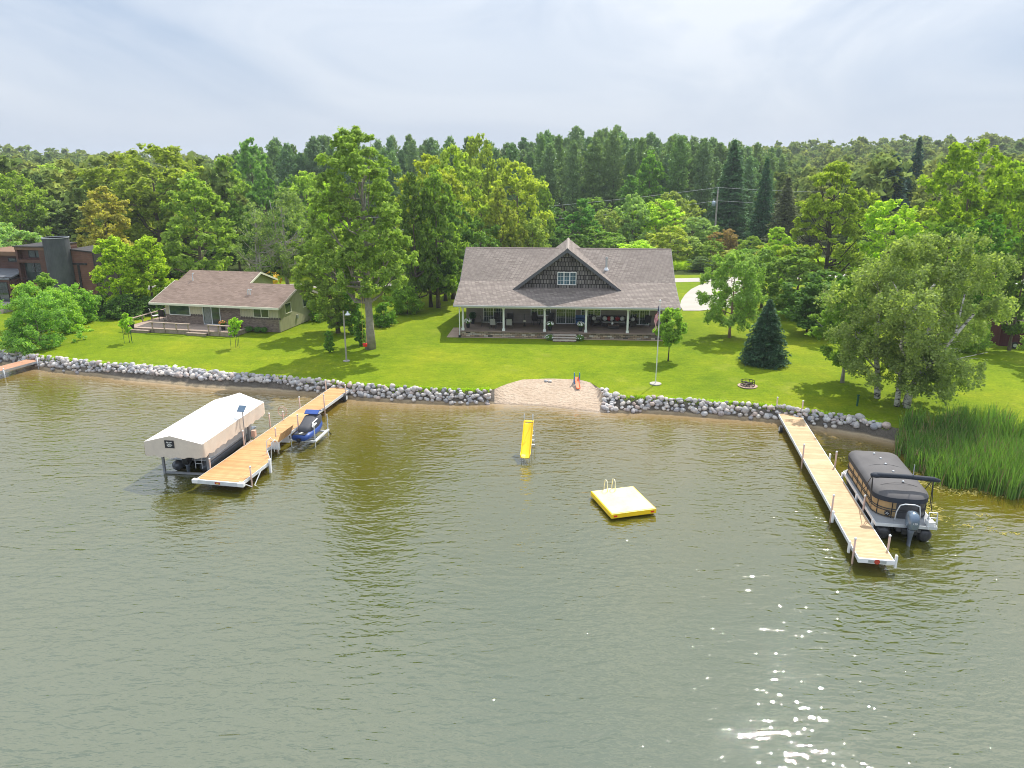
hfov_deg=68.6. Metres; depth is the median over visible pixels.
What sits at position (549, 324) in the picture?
potted flowers
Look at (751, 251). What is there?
shrub
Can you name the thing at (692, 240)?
shrub
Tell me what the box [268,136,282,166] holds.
pine tree
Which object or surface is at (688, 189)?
pine tree
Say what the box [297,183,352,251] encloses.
deciduous tree
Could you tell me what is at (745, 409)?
boulder
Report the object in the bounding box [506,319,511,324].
patio chair
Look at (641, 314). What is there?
sliding door
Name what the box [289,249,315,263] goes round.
shrub
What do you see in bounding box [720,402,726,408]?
boulder
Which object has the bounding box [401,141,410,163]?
pine tree
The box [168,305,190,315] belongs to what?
window
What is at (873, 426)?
boulder
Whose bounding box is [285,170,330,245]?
deciduous tree
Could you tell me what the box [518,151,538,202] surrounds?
pine tree
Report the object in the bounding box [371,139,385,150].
pine tree
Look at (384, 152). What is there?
pine tree
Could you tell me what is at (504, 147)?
pine tree
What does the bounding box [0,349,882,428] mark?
grass fringe
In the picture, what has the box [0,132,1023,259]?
distant woodland
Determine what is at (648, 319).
patio chair
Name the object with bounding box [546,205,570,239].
deciduous tree
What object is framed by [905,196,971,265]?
deciduous tree
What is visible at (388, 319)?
shrub
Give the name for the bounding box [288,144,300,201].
pine tree
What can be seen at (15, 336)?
shrub
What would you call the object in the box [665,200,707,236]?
deciduous tree
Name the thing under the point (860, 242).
deciduous tree
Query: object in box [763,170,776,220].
pine tree
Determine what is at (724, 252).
shrub
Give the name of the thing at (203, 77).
sky
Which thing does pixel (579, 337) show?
flower clump
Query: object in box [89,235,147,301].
maple tree
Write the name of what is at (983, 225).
deciduous tree
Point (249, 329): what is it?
shrub
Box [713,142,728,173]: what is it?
pine tree
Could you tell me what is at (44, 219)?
deciduous tree
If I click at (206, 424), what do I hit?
lift
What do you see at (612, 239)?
shrub
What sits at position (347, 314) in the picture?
lamp post
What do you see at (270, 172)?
pine tree
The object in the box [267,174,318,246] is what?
deciduous tree
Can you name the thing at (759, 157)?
pine tree
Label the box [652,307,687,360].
young tree
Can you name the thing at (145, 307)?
shrub
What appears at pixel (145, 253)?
maple tree
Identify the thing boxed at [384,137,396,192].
pine tree
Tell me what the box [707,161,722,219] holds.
pine tree
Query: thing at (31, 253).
window
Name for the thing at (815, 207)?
deciduous tree
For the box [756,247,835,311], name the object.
deciduous tree
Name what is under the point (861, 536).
dock
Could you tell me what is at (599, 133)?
pine tree
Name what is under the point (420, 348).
lawn
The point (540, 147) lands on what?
pine tree
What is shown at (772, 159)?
pine tree
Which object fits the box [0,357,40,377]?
dock
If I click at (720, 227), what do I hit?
deciduous tree
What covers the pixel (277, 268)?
shrub
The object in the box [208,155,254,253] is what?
deciduous tree
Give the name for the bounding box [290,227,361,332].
deciduous tree
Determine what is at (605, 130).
pine tree
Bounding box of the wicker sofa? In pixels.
[601,315,626,325]
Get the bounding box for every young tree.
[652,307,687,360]
[695,249,767,337]
[784,285,824,333]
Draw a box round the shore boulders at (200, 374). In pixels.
[0,349,608,402]
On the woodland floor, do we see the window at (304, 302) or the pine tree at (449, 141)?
the pine tree at (449, 141)
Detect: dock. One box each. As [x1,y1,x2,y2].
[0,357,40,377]
[192,380,347,486]
[776,397,897,567]
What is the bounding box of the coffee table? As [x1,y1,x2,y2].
[607,324,618,328]
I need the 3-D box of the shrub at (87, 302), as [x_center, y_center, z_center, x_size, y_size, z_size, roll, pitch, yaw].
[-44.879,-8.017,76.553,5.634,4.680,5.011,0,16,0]
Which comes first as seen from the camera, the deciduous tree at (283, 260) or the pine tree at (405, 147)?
the deciduous tree at (283, 260)
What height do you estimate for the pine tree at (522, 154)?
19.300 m
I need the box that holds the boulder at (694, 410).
[690,408,697,412]
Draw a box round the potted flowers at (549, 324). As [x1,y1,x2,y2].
[546,321,553,330]
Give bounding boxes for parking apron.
[680,280,742,310]
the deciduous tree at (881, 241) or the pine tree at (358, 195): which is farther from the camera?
the pine tree at (358, 195)
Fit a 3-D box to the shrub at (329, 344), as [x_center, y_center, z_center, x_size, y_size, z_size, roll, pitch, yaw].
[-15.843,-3.607,64.865,1.066,2.134,0.912,0,16,0]
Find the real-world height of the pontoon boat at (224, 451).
1.857 m
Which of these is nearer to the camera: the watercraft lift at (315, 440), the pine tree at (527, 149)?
the watercraft lift at (315, 440)
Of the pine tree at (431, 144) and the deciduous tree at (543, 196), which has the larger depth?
the pine tree at (431, 144)
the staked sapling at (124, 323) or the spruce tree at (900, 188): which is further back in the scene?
the spruce tree at (900, 188)
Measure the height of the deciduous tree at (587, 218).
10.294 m
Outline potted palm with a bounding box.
[469,312,476,323]
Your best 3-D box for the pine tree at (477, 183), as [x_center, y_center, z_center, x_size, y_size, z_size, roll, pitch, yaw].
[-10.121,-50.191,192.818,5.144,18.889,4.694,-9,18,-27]
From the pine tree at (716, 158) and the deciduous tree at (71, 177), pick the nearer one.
the deciduous tree at (71, 177)
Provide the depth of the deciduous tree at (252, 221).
93.30 m
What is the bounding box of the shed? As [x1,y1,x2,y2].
[988,313,1023,346]
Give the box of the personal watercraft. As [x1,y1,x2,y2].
[291,409,322,442]
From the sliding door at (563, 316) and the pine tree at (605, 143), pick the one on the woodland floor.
the pine tree at (605, 143)
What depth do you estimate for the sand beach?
55.75 m
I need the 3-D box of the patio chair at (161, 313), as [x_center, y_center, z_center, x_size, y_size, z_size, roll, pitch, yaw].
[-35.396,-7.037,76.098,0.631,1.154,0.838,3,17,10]
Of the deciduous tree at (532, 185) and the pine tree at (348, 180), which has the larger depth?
the pine tree at (348, 180)
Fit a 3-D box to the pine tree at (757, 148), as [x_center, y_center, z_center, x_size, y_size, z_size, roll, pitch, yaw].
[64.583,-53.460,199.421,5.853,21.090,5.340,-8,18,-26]
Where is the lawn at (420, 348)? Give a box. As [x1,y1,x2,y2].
[0,275,1023,430]
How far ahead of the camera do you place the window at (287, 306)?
73.57 m
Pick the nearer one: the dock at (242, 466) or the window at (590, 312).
the dock at (242, 466)
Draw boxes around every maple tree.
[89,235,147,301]
[117,235,177,297]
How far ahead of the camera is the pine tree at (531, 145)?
212.11 m
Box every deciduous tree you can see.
[0,170,54,246]
[0,222,41,247]
[19,199,85,247]
[32,163,63,180]
[52,170,77,200]
[70,143,216,257]
[73,186,136,256]
[89,151,164,237]
[139,166,214,251]
[159,171,238,272]
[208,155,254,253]
[217,200,254,270]
[227,198,287,274]
[233,137,272,239]
[244,172,290,254]
[246,185,313,283]
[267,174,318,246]
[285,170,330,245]
[289,222,338,278]
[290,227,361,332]
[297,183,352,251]
[303,125,418,349]
[318,258,339,290]
[373,246,401,296]
[392,171,440,311]
[394,153,474,252]
[404,163,469,307]
[404,238,457,306]
[432,143,490,244]
[433,200,477,295]
[433,256,462,304]
[443,278,459,300]
[444,239,464,298]
[457,133,510,233]
[469,217,501,246]
[478,160,554,246]
[478,186,529,246]
[510,200,531,218]
[512,216,551,247]
[528,175,555,245]
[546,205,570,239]
[555,198,601,245]
[573,196,616,232]
[590,209,633,243]
[605,211,637,241]
[612,175,646,232]
[612,192,651,247]
[624,199,686,247]
[628,192,653,236]
[631,149,671,219]
[650,191,698,237]
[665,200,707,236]
[683,216,723,250]
[690,221,726,238]
[735,235,764,254]
[735,248,788,307]
[755,227,800,284]
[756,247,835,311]
[776,160,879,277]
[776,270,860,332]
[804,274,886,382]
[836,223,891,285]
[848,198,944,289]
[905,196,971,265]
[907,220,985,306]
[909,138,1023,274]
[949,212,1022,328]
[969,159,1023,277]
[988,234,1023,350]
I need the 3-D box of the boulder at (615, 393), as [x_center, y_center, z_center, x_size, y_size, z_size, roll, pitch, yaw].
[7.455,0.743,53.870,0.573,0.344,0.480,-2,29,-11]
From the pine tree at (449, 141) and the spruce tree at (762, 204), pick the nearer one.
the spruce tree at (762, 204)
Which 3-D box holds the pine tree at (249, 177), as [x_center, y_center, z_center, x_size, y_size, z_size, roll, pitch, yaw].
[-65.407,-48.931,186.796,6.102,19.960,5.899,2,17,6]
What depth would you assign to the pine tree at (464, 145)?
198.09 m
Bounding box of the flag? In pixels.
[654,306,658,330]
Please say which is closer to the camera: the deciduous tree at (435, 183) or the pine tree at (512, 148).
the deciduous tree at (435, 183)
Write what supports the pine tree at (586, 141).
on the woodland floor
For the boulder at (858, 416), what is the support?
on the shore bank at (880, 434)
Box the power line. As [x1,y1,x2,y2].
[268,187,717,220]
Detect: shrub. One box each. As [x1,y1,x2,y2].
[0,280,86,355]
[5,282,51,328]
[20,287,93,337]
[33,272,64,311]
[50,282,105,324]
[82,293,124,318]
[103,293,152,319]
[132,295,164,315]
[142,253,188,276]
[192,246,242,269]
[244,326,253,331]
[253,250,294,272]
[253,327,260,331]
[260,327,267,331]
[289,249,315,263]
[308,296,327,322]
[323,330,334,352]
[340,290,361,334]
[353,311,365,345]
[373,302,398,327]
[382,283,424,313]
[545,228,589,247]
[574,226,624,247]
[593,236,635,247]
[616,239,655,247]
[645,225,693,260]
[668,236,711,258]
[685,240,726,264]
[686,256,714,270]
[707,228,740,255]
[708,250,744,268]
[739,248,758,261]
[753,242,787,262]
[947,302,996,353]
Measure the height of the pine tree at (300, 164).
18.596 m
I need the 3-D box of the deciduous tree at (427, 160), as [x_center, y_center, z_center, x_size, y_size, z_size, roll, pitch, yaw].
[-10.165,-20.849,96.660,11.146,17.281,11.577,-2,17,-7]
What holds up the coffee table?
on the house at (566, 281)
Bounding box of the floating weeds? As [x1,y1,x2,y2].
[840,457,1019,534]
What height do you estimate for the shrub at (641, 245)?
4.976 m
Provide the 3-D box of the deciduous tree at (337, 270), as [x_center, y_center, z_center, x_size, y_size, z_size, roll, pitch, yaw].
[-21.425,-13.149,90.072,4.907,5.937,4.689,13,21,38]
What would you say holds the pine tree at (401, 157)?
on the woodland floor
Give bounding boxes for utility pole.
[712,190,718,237]
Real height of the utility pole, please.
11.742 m
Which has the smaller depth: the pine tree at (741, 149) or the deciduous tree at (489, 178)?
the deciduous tree at (489, 178)
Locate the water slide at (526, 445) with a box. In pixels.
[520,414,534,461]
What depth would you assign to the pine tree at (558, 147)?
184.77 m
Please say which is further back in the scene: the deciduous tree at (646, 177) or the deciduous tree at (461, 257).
the deciduous tree at (646, 177)
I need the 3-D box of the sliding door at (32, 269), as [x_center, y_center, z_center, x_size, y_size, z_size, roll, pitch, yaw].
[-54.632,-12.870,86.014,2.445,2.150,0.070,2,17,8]
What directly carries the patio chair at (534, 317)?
on the house at (566, 281)
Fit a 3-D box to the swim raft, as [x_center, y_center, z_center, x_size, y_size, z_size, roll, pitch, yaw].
[5.684,5.940,38.663,2.440,1.306,2.981,-4,17,-15]
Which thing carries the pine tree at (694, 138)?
on the woodland floor
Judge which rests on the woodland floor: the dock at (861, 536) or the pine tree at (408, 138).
the pine tree at (408, 138)
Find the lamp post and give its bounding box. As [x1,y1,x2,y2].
[343,310,350,361]
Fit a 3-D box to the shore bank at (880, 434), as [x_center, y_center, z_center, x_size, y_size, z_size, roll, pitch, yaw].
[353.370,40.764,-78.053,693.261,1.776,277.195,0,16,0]
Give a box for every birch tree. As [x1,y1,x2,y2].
[813,227,1023,408]
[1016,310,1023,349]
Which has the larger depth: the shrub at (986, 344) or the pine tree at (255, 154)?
the pine tree at (255, 154)
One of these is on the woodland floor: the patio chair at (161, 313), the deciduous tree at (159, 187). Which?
the deciduous tree at (159, 187)
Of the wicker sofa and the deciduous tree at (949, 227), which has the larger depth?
the deciduous tree at (949, 227)
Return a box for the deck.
[128,308,249,336]
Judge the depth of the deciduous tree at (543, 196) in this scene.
118.48 m
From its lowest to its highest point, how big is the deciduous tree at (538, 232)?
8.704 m
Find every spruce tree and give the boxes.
[703,139,749,246]
[737,299,791,369]
[743,157,774,249]
[760,177,803,253]
[853,153,911,260]
[902,168,912,207]
[910,136,925,226]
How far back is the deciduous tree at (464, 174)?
99.54 m
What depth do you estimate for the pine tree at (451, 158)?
185.93 m
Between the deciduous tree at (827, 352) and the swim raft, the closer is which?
the swim raft
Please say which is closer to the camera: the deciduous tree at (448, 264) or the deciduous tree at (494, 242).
the deciduous tree at (448, 264)
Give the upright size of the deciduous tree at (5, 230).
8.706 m
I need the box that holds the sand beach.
[494,379,606,412]
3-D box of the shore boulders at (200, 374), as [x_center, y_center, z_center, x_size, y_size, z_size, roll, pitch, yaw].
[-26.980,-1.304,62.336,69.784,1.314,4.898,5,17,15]
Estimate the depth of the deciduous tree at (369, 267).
62.08 m
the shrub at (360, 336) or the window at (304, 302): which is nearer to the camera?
the shrub at (360, 336)
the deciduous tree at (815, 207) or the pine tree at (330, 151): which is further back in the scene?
the pine tree at (330, 151)
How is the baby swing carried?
hanging from the deciduous tree at (369, 267)
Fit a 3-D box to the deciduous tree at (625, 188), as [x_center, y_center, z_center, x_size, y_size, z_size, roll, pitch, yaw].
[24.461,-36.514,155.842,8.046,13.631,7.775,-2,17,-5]
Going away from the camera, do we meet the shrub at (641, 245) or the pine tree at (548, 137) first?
the shrub at (641, 245)
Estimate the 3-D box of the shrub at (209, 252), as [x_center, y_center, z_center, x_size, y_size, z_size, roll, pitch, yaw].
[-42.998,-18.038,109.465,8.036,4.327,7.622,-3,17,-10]
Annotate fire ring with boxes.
[738,379,757,388]
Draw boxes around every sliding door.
[24,263,42,280]
[202,307,220,324]
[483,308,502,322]
[556,309,575,323]
[629,310,649,324]
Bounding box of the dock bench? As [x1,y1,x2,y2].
[270,425,292,449]
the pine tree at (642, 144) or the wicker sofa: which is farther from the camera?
the pine tree at (642, 144)
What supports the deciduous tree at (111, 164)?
on the woodland floor
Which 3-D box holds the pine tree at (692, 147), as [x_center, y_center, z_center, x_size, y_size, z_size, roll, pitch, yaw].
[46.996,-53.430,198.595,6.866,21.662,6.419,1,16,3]
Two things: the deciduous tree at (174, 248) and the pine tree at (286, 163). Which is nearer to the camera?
the deciduous tree at (174, 248)
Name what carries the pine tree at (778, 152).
on the woodland floor
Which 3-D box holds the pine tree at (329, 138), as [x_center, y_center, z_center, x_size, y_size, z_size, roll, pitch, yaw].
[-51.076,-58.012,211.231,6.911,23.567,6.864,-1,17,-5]
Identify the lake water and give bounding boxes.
[0,364,1023,767]
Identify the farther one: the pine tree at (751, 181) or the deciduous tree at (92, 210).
the pine tree at (751, 181)
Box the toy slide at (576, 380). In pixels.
[573,373,579,388]
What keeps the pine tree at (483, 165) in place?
on the woodland floor
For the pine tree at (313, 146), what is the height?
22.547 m
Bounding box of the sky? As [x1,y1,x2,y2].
[0,0,1023,159]
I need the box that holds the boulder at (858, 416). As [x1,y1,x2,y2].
[855,413,865,419]
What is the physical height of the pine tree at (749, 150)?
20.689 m
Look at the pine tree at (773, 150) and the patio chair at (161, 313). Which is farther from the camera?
the pine tree at (773, 150)
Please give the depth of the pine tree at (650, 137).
209.99 m
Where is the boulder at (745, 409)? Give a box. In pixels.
[742,406,749,413]
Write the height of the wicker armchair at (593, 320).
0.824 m
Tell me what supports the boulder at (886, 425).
on the shore bank at (880, 434)
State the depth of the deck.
72.44 m
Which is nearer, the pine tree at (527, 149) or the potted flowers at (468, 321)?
the potted flowers at (468, 321)
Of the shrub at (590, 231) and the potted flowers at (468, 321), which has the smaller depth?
the potted flowers at (468, 321)
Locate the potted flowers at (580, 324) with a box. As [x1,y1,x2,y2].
[577,321,584,330]
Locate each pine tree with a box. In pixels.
[229,149,239,173]
[236,147,258,208]
[251,153,264,203]
[261,155,277,199]
[264,140,281,190]
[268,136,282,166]
[274,142,300,197]
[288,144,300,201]
[296,152,308,201]
[301,136,325,191]
[319,135,328,165]
[323,145,341,191]
[324,134,335,151]
[338,163,354,209]
[352,176,368,210]
[363,147,378,222]
[364,156,381,217]
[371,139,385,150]
[380,149,393,189]
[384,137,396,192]
[384,151,402,201]
[385,135,400,158]
[396,150,407,194]
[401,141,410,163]
[403,139,424,215]
[404,134,412,144]
[417,144,425,173]
[421,137,441,174]
[429,149,438,168]
[438,136,459,205]
[447,153,457,198]
[461,137,470,204]
[467,156,481,206]
[481,141,496,175]
[491,147,501,211]
[499,142,516,212]
[502,142,521,205]
[516,149,526,200]
[518,137,529,152]
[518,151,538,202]
[525,146,534,219]
[528,142,536,164]
[533,132,542,212]
[534,135,548,206]
[537,143,561,215]
[542,129,554,145]
[551,134,565,226]
[559,145,584,225]
[562,138,567,210]
[563,125,584,222]
[563,139,584,234]
[573,149,585,222]
[576,129,584,148]
[580,137,606,215]
[581,136,592,193]
[584,129,606,205]
[584,162,603,211]
[600,130,616,215]
[601,127,607,138]
[602,128,626,210]
[610,131,624,223]
[613,124,622,133]
[613,137,630,210]
[622,146,640,195]
[635,136,647,183]
[639,145,660,198]
[644,132,655,148]
[652,137,665,152]
[654,147,660,192]
[657,150,673,193]
[657,154,670,194]
[663,136,674,159]
[664,133,693,202]
[675,151,694,209]
[677,135,692,189]
[687,140,714,219]
[688,138,714,206]
[689,135,699,212]
[689,140,695,158]
[706,137,716,215]
[707,156,718,216]
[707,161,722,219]
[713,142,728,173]
[717,159,729,207]
[726,138,745,163]
[738,146,745,175]
[738,155,758,236]
[744,158,761,226]
[745,145,752,163]
[751,142,765,161]
[753,154,764,220]
[760,152,778,195]
[763,147,776,157]
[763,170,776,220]
[773,155,790,209]
[776,147,783,159]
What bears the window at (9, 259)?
in the timber house at (63, 260)
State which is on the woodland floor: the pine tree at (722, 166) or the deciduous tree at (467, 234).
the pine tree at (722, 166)
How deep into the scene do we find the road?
104.46 m
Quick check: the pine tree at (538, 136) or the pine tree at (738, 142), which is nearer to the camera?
the pine tree at (738, 142)
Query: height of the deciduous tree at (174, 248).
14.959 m
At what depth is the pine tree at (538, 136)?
225.22 m
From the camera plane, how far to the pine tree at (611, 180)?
167.53 m
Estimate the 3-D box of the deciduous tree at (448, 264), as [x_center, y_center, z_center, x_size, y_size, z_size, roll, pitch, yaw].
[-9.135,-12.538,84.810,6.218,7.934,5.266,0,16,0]
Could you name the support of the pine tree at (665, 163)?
on the woodland floor
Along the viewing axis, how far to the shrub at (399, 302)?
80.53 m
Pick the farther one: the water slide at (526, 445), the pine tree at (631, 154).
the pine tree at (631, 154)
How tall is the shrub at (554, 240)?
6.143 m
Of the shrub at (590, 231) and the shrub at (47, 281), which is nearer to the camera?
the shrub at (47, 281)
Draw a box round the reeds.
[894,398,1023,499]
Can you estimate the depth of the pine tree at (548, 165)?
176.15 m
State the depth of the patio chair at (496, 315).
73.37 m
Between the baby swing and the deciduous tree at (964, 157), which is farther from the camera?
the deciduous tree at (964, 157)
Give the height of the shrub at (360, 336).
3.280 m
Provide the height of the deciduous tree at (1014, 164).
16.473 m
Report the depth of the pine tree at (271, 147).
199.26 m
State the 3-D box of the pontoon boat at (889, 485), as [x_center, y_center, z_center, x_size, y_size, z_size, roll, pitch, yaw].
[18.937,5.122,37.486,3.114,3.760,7.476,3,17,10]
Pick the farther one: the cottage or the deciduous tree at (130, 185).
the deciduous tree at (130, 185)
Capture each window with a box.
[0,282,9,301]
[8,258,16,261]
[27,250,38,257]
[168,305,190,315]
[253,309,269,317]
[284,302,291,313]
[302,299,307,306]
[531,309,550,315]
[557,272,576,284]
[581,310,600,315]
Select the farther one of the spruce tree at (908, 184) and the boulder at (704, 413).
the spruce tree at (908, 184)
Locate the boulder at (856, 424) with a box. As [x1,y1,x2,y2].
[853,421,859,427]
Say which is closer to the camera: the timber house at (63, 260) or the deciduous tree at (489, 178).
the timber house at (63, 260)
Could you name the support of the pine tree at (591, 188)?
on the woodland floor
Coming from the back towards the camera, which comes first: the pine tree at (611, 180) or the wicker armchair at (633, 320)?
the pine tree at (611, 180)
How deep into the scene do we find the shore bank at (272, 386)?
58.78 m
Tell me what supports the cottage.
on the lawn at (420, 348)
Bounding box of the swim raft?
[591,479,655,518]
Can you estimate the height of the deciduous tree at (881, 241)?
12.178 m
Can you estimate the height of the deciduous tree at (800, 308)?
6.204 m
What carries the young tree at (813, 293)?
on the lawn at (420, 348)
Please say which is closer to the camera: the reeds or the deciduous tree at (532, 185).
the reeds
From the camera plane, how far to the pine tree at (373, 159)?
185.27 m
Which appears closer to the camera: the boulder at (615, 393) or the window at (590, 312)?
the boulder at (615, 393)
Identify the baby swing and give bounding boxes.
[361,297,366,346]
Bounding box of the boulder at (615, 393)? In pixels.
[612,391,619,396]
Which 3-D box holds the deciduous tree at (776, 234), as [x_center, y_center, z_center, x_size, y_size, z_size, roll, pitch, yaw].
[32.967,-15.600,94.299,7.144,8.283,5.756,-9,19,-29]
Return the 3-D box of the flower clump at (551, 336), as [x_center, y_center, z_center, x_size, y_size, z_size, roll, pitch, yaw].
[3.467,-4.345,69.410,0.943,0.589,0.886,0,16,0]
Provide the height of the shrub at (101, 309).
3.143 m
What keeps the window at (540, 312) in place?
in the house at (566, 281)
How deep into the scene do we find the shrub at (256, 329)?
72.30 m
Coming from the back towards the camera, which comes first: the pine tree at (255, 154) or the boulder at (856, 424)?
the pine tree at (255, 154)
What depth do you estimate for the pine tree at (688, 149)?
174.21 m
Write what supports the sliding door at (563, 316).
in the house at (566, 281)
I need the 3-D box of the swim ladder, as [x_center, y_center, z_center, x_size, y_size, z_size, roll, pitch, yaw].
[-14.062,4.239,43.969,0.548,2.166,0.669,15,22,41]
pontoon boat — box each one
[171,419,256,471]
[843,450,940,546]
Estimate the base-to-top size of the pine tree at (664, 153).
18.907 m
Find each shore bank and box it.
[0,354,494,404]
[605,396,898,443]
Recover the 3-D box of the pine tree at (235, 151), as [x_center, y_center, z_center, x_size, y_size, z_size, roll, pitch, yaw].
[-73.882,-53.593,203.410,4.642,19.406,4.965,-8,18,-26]
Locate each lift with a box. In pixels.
[144,393,264,474]
[290,414,330,446]
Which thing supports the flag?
attached to the flagpole
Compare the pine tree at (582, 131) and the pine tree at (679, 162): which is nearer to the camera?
the pine tree at (679, 162)
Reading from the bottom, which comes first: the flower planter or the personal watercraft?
the personal watercraft
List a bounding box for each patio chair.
[157,310,165,320]
[489,318,496,328]
[492,313,499,323]
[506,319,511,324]
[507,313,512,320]
[531,312,538,325]
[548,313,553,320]
[644,315,651,322]
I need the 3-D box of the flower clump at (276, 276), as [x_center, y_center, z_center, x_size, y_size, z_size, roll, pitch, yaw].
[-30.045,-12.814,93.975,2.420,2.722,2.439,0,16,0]
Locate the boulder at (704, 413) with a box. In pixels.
[701,411,707,415]
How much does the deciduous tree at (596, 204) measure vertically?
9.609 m
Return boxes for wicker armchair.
[589,315,600,325]
[626,316,637,326]
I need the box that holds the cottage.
[148,273,317,331]
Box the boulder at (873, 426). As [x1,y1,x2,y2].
[870,423,877,429]
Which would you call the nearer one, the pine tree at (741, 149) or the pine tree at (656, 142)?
the pine tree at (741, 149)
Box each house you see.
[0,236,132,313]
[447,238,680,341]
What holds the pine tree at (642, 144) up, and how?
on the woodland floor
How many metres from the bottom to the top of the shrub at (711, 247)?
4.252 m
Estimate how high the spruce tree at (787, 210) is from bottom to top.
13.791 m
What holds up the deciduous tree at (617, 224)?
on the woodland floor
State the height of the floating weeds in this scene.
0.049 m
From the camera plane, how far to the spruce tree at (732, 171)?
144.18 m
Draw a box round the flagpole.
[650,300,660,385]
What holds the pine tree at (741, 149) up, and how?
on the woodland floor
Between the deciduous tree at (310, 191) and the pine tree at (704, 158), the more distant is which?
the pine tree at (704, 158)
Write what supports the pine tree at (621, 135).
on the woodland floor
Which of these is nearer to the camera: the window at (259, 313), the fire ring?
the fire ring
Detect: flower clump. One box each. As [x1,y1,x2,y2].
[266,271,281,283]
[545,334,553,339]
[575,335,583,340]
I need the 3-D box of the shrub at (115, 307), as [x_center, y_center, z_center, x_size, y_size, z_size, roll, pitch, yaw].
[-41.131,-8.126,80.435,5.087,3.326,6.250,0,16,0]
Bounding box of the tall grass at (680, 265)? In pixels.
[672,255,833,269]
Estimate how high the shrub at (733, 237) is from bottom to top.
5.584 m
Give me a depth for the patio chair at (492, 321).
70.92 m
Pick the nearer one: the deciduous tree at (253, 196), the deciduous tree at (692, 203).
the deciduous tree at (253, 196)
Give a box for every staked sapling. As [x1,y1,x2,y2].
[118,313,133,342]
[228,317,242,345]
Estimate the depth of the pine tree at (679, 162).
159.04 m
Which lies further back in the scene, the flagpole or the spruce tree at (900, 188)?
the spruce tree at (900, 188)
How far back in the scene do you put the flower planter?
71.50 m
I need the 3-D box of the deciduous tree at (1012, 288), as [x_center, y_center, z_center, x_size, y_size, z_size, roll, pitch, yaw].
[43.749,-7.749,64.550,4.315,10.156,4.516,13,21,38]
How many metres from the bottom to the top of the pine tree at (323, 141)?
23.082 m
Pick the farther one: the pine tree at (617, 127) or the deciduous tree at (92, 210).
the pine tree at (617, 127)
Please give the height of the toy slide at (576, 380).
0.950 m
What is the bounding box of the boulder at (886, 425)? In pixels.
[882,422,890,428]
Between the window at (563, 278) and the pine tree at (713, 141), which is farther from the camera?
the pine tree at (713, 141)
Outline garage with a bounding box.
[179,270,277,283]
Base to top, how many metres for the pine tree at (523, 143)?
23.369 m
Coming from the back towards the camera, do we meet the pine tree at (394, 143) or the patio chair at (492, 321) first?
the pine tree at (394, 143)
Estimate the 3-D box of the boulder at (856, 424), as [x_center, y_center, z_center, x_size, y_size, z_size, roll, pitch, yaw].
[22.470,2.639,48.933,0.446,0.461,0.648,0,16,-1]
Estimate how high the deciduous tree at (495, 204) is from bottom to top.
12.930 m
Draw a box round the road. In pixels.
[148,274,860,289]
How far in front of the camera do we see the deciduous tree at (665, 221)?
127.70 m
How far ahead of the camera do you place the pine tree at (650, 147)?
169.65 m
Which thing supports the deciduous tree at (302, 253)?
on the lawn at (420, 348)
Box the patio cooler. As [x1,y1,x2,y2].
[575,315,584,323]
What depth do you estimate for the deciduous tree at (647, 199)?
147.14 m
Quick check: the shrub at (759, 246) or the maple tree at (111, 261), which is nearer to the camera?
the maple tree at (111, 261)
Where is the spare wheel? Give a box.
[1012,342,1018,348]
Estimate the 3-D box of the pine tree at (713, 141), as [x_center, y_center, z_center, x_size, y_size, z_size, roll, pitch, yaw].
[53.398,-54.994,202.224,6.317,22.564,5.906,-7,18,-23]
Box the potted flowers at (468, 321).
[464,318,471,327]
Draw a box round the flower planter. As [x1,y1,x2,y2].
[218,320,226,329]
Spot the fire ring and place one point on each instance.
(748, 385)
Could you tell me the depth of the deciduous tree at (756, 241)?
118.10 m
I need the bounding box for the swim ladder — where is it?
[266,437,278,462]
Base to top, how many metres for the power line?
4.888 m
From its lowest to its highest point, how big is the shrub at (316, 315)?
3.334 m
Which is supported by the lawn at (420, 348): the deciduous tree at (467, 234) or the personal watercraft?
the deciduous tree at (467, 234)
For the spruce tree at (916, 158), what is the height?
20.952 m
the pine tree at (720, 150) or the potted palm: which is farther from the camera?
the pine tree at (720, 150)
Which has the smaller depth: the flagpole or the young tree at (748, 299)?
the flagpole
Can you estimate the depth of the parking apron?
91.19 m
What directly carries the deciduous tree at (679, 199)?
on the woodland floor
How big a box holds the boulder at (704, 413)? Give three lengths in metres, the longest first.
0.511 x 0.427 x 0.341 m
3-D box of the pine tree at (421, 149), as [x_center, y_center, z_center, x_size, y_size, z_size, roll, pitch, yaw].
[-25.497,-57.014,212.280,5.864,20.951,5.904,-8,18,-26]
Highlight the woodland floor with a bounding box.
[173,205,994,274]
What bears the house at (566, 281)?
on the lawn at (420, 348)
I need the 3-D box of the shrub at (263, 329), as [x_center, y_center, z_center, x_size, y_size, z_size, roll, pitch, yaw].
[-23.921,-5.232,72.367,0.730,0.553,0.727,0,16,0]
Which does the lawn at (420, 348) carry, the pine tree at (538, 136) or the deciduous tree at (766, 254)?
the deciduous tree at (766, 254)
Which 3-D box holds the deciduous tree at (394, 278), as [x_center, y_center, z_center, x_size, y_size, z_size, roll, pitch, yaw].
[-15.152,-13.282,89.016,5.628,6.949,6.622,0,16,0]
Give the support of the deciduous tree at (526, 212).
on the woodland floor
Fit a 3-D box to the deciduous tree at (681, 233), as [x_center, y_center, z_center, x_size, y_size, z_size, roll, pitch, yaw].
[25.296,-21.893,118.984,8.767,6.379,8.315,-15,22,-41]
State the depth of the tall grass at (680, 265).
115.03 m

